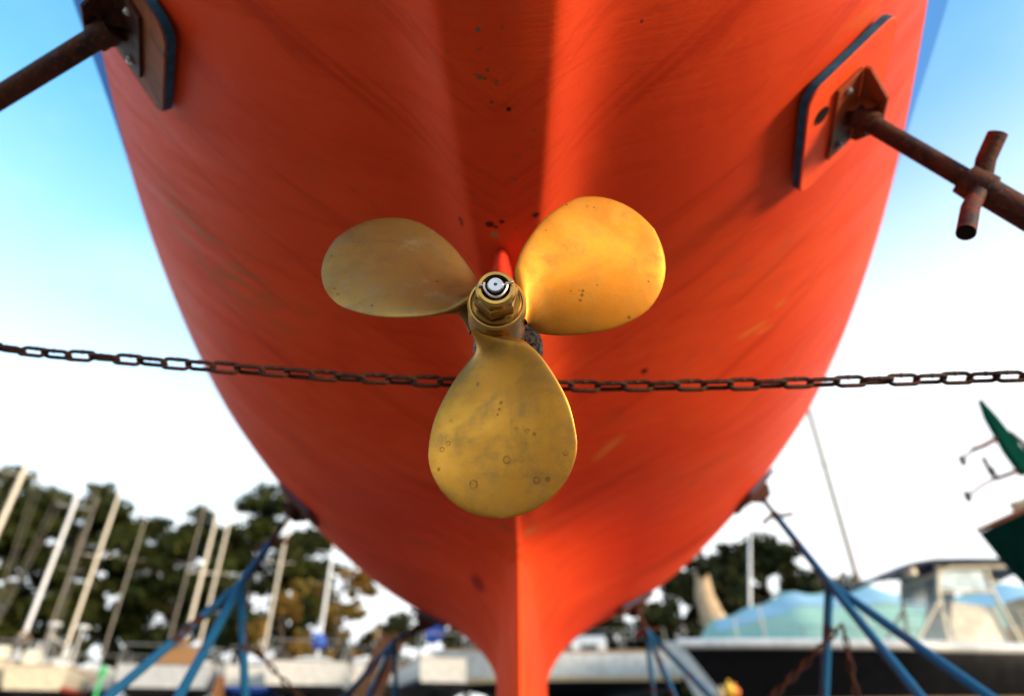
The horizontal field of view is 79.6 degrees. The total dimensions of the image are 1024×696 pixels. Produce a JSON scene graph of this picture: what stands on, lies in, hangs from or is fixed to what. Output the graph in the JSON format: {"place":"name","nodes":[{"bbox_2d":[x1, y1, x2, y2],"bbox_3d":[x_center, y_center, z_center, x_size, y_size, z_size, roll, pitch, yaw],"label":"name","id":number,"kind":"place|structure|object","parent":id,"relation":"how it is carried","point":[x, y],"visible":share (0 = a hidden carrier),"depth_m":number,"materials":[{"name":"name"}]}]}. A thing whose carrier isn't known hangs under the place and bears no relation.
{"place":"outdoors","nodes":[
{"label":"outdoors","id":0,"kind":"place"},
{"bbox_2d":[0,0,1023,695],"label":"sky","id":1,"kind":"structure","parent":0,"point":[81,268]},
{"bbox_2d":[717,686,724,695],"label":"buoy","id":2,"kind":"object","parent":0,"point":[720,692],"visible":1,"depth_m":9.16,"materials":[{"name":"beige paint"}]},
{"label":"ground","id":3,"kind":"structure","parent":0,"visible":0},
{"bbox_2d":[0,463,71,648],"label":"pine tree","id":4,"kind":"object","parent":3,"relation":"on","point":[44,504],"visible":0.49,"depth_m":46.76,"materials":[{"name":"green plant"}]},
{"bbox_2d":[0,362,72,601],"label":"sailboat","id":5,"kind":"object","parent":3,"relation":"on","point":[22,475],"visible":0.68,"depth_m":29.11,"materials":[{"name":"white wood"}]},
{"bbox_2d":[9,497,98,656],"bbox_3d":[-25.203,14.450,34.080,3.270,12.650,9.968,18,-37,-27],"label":"sailboat","id":6,"kind":"object","parent":3,"relation":"on","point":[67,582],"visible":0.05,"depth_m":34.86,"materials":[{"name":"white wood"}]},
{"bbox_2d":[0,404,113,695],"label":"sailboat","id":7,"kind":"object","parent":3,"relation":"on","point":[23,636],"visible":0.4,"depth_m":26.47,"materials":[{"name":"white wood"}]},
{"bbox_2d":[2,478,125,695],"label":"sailboat","id":8,"kind":"object","parent":3,"relation":"on","point":[30,675],"visible":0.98,"depth_m":21.62,"materials":[{"name":"white paint"}]},
{"bbox_2d":[0,481,175,658],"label":"pine tree","id":9,"kind":"object","parent":3,"relation":"on","point":[92,614],"visible":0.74,"depth_m":45.61,"materials":[{"name":"green plant"}]},
{"bbox_2d":[0,0,175,111],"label":"jack stand","id":10,"kind":"object","parent":3,"relation":"on","point":[139,35],"visible":1,"depth_m":1.19,"materials":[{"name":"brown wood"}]},
{"bbox_2d":[0,342,1023,392],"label":"chain","id":11,"kind":"object","parent":10,"relation":"hanging from","point":[889,379],"visible":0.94,"depth_m":1.14,"materials":[{"name":"metal"}]},
{"bbox_2d":[93,666,106,695],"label":"marker post","id":12,"kind":"object","parent":3,"relation":"on","point":[102,672],"visible":1,"depth_m":17.84,"materials":[{"name":"green plastic"}]},
{"bbox_2d":[70,481,157,695],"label":"sailboat","id":13,"kind":"object","parent":3,"relation":"on","point":[108,681],"visible":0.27,"depth_m":28.85,"materials":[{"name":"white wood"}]},
{"bbox_2d":[31,526,219,667],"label":"pine tree","id":14,"kind":"object","parent":3,"relation":"on","point":[113,646],"visible":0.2,"depth_m":46.90,"materials":[{"name":"green plant"}]},
{"bbox_2d":[123,487,210,695],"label":"sailboat","id":15,"kind":"object","parent":3,"relation":"on","point":[125,693],"visible":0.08,"depth_m":35.74,"materials":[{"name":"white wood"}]},
{"bbox_2d":[116,505,220,695],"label":"sailboat","id":16,"kind":"object","parent":3,"relation":"on","point":[164,675],"visible":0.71,"depth_m":22.66,"materials":[{"name":"white plastic"}]},
{"bbox_2d":[105,503,252,670],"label":"pine tree","id":17,"kind":"object","parent":3,"relation":"on","point":[177,544],"visible":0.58,"depth_m":46.13,"materials":[{"name":"green plant"}]},
{"bbox_2d":[102,485,317,695],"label":"jack stand","id":18,"kind":"object","parent":3,"relation":"on","point":[296,510],"visible":1,"depth_m":2.73,"materials":[{"name":"blue metal"}]},
{"bbox_2d":[254,648,303,695],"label":"chain","id":19,"kind":"object","parent":18,"relation":"hanging from","point":[289,686],"visible":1,"depth_m":2.65,"materials":[{"name":"metal"}]},
{"bbox_2d":[196,506,233,694],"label":"sailboat","id":20,"kind":"object","parent":3,"relation":"on","point":[206,663],"visible":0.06,"depth_m":33.14,"materials":[{"name":"white wood"}]},
{"bbox_2d":[212,676,225,695],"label":"traffic cone","id":21,"kind":"object","parent":3,"relation":"on","point":[219,687],"visible":1,"depth_m":7.92,"materials":[{"name":"orange plastic"}]},
{"bbox_2d":[178,480,327,664],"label":"pine tree","id":22,"kind":"object","parent":3,"relation":"on","point":[241,543],"visible":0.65,"depth_m":43.85,"materials":[{"name":"green plant"}]},
{"bbox_2d":[222,520,292,695],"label":"sailboat","id":23,"kind":"object","parent":3,"relation":"on","point":[257,684],"visible":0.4,"depth_m":24.00,"materials":[{"name":"white plastic"}]},
{"bbox_2d":[211,591,315,695],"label":"deciduous tree","id":24,"kind":"object","parent":3,"relation":"on","point":[289,607],"visible":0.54,"depth_m":35.67,"materials":[{"name":"brown plant"}]},
{"bbox_2d":[232,525,377,654],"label":"deciduous tree","id":25,"kind":"object","parent":3,"relation":"on","point":[317,566],"visible":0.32,"depth_m":46.13,"materials":[{"name":"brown plant"}]},
{"bbox_2d":[265,545,354,695],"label":"sailboat","id":26,"kind":"object","parent":3,"relation":"on","point":[317,675],"visible":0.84,"depth_m":21.39,"materials":[{"name":"white plastic"}]},
{"bbox_2d":[280,562,411,660],"bbox_3d":[-10.930,18.698,38.157,7.456,10.162,7.758,17,-36,-25],"label":"deciduous tree","id":27,"kind":"object","parent":3,"relation":"on","point":[337,611],"visible":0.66,"depth_m":38.92,"materials":[{"name":"green plant"}]},
{"bbox_2d":[352,634,391,695],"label":"plank","id":28,"kind":"object","parent":3,"relation":"on","point":[382,643],"visible":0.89,"depth_m":5.70,"materials":[{"name":"brown wood"}]},
{"bbox_2d":[342,588,405,695],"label":"sailboat","id":29,"kind":"object","parent":3,"relation":"on","point":[359,667],"visible":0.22,"depth_m":26.32,"materials":[{"name":"white wood"}]},
{"bbox_2d":[335,609,426,695],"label":"pine tree","id":30,"kind":"object","parent":3,"relation":"on","point":[401,623],"visible":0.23,"depth_m":39.87,"materials":[{"name":"green plant"}]},
{"bbox_2d":[373,634,404,695],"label":"plank","id":31,"kind":"object","parent":3,"relation":"on","point":[383,682],"visible":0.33,"depth_m":5.83,"materials":[{"name":"brown wood"}]},
{"bbox_2d":[342,608,446,695],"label":"jack stand","id":32,"kind":"object","parent":3,"relation":"on","point":[425,622],"visible":1,"depth_m":4.27,"materials":[{"name":"blue metal"}]},
{"bbox_2d":[392,625,473,695],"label":"sailboat","id":33,"kind":"object","parent":3,"relation":"on","point":[428,673],"visible":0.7,"depth_m":18.68,"materials":[{"name":"white fabric"}]},
{"bbox_2d":[437,625,477,695],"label":"pine tree","id":34,"kind":"object","parent":3,"relation":"on","point":[452,641],"visible":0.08,"depth_m":41.29,"materials":[{"name":"green plant"}]},
{"bbox_2d":[431,626,685,695],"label":"sailboat","id":35,"kind":"object","parent":3,"relation":"on","point":[587,666],"visible":0.6,"depth_m":17.82,"materials":[{"name":"beige paint"}]},
{"bbox_2d":[581,644,596,649],"bbox_3d":[2.323,9.021,18.530,0.483,0.151,0.038,-3,-32,5],"label":"window","id":36,"kind":"structure","parent":35,"relation":"in","point":[586,646],"depth_m":18.52,"materials":[{"name":"grey glass"}]},
{"bbox_2d":[577,613,671,649],"bbox_3d":[5.950,20.190,38.248,9.553,7.727,9.324,-1,-32,1],"label":"oak tree","id":37,"kind":"object","parent":3,"relation":"on","point":[613,626],"visible":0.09,"depth_m":38.53,"materials":[{"name":"green plant"}]},
{"bbox_2d":[615,591,712,695],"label":"jack stand","id":38,"kind":"object","parent":3,"relation":"on","point":[635,608],"visible":1,"depth_m":4.24,"materials":[{"name":"blue metal"}]},
{"bbox_2d":[605,570,760,695],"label":"oak tree","id":39,"kind":"object","parent":3,"relation":"on","point":[655,613],"visible":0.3,"depth_m":39.12,"materials":[{"name":"green plant"}]},
{"bbox_2d":[683,551,726,628],"bbox_3d":[9.815,13.101,27.040,3.495,8.631,2.802,-10,-33,15],"label":"pale tree","id":40,"kind":"object","parent":3,"relation":"on","point":[708,605],"visible":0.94,"depth_m":27.97,"materials":[{"name":"beige plant"}]},
{"bbox_2d":[666,551,770,640],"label":"oak tree","id":41,"kind":"object","parent":3,"relation":"on","point":[719,564],"visible":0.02,"depth_m":42.13,"materials":[{"name":"green plant"}]},
{"bbox_2d":[724,680,734,695],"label":"buoy","id":42,"kind":"object","parent":3,"relation":"on","point":[729,688],"visible":1,"depth_m":9.17,"materials":[{"name":"yellow plastic"}]},
{"bbox_2d":[733,683,740,695],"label":"buoy","id":43,"kind":"object","parent":3,"relation":"on","point":[737,692],"visible":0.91,"depth_m":9.15,"materials":[{"name":"orange plastic"}]},
{"bbox_2d":[738,504,760,606],"bbox_3d":[11.434,11.314,30.655,4.484,14.161,9.968,10,-34,-16],"label":"mast","id":44,"kind":"object","parent":3,"relation":"on","point":[749,550],"visible":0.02,"depth_m":31.46,"materials":[{"name":"white metal"}]},
{"bbox_2d":[679,528,869,623],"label":"oak tree","id":45,"kind":"object","parent":3,"relation":"on","point":[773,555],"visible":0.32,"depth_m":41.84,"materials":[{"name":"green plant"}]},
{"bbox_2d":[801,403,889,592],"bbox_3d":[15.920,7.980,30.052,3.476,19.150,10.968,-9,-33,14],"label":"sailboat","id":46,"kind":"object","parent":3,"relation":"on","point":[836,507],"visible":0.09,"depth_m":30.29,"materials":[{"name":"white paint"}]},
{"bbox_2d":[735,468,996,695],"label":"jack stand","id":47,"kind":"object","parent":3,"relation":"on","point":[760,492],"visible":1,"depth_m":2.64,"materials":[{"name":"blue metal"}]},
{"bbox_2d":[771,623,842,695],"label":"chain","id":48,"kind":"object","parent":47,"relation":"hanging from","point":[808,664],"visible":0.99,"depth_m":2.64,"materials":[{"name":"metal"}]},
{"bbox_2d":[841,625,859,695],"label":"chain","id":49,"kind":"object","parent":47,"relation":"hanging from","point":[849,660],"visible":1,"depth_m":2.54,"materials":[{"name":"metal"}]},
{"bbox_2d":[793,14,1023,239],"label":"jack stand","id":50,"kind":"object","parent":3,"relation":"on","point":[843,104],"visible":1,"depth_m":1.23,"materials":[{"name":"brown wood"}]},
{"bbox_2d":[901,613,1009,627],"bbox_3d":[10.375,6.591,13.166,5.568,1.581,2.241,-4,-32,6],"label":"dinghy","id":51,"kind":"object","parent":3,"relation":"on","point":[998,614],"depth_m":12.74,"materials":[{"name":"white wood"}]},
{"bbox_3d":[14.796,9.510,15.190,0.200,1.067,2.200,1,-32,-2],"label":"cradle","id":52,"kind":"object","parent":3,"relation":"on","visible":0},
{"bbox_2d":[955,584,1023,626],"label":"wrapped boat","id":53,"kind":"object","parent":52,"relation":"on","point":[1006,592],"visible":0.1,"depth_m":16.07,"materials":[{"name":"blue plastic"}]},
{"bbox_3d":[6.938,1.699,3.727,0.140,2.152,0.140,-1,-32,1],"label":"timber prop","id":54,"kind":"object","parent":3,"relation":"on","visible":0},
{"bbox_2d":[958,399,1023,584],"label":"green boat","id":55,"kind":"object","parent":54,"relation":"on","point":[1003,537],"visible":1,"depth_m":4.34,"materials":[{"name":"paint"}]},
{"bbox_3d":[9.788,6.639,10.593,0.200,1.067,2.200,0,-32,0],"label":"cradle","id":56,"kind":"object","parent":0,"visible":0},
{"bbox_2d":[676,499,1023,695],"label":"motorboat","id":57,"kind":"object","parent":56,"relation":"on","point":[982,645],"visible":0.84,"depth_m":10.62,"materials":[{"name":"beige paint"}]},
{"bbox_3d":[5.963,8.809,14.036,0.200,1.067,2.200,-2,-32,3],"label":"cradle","id":58,"kind":"object","parent":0,"visible":0},
{"bbox_2d":[664,586,963,695],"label":"wrapped boat","id":59,"kind":"object","parent":58,"relation":"on","point":[800,615],"visible":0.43,"depth_m":14.49,"materials":[{"name":"teal plastic"}]},
{"bbox_3d":[0.043,2.205,2.630,0.700,0.155,0.220,-1,-32,1],"label":"keel block","id":60,"kind":"object","parent":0,"visible":0},
{"bbox_2d":[73,0,947,695],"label":"sailboat","id":61,"kind":"object","parent":60,"relation":"on","point":[505,214],"visible":0.98,"depth_m":1.37,"materials":[{"name":"red paint"}]}
]}

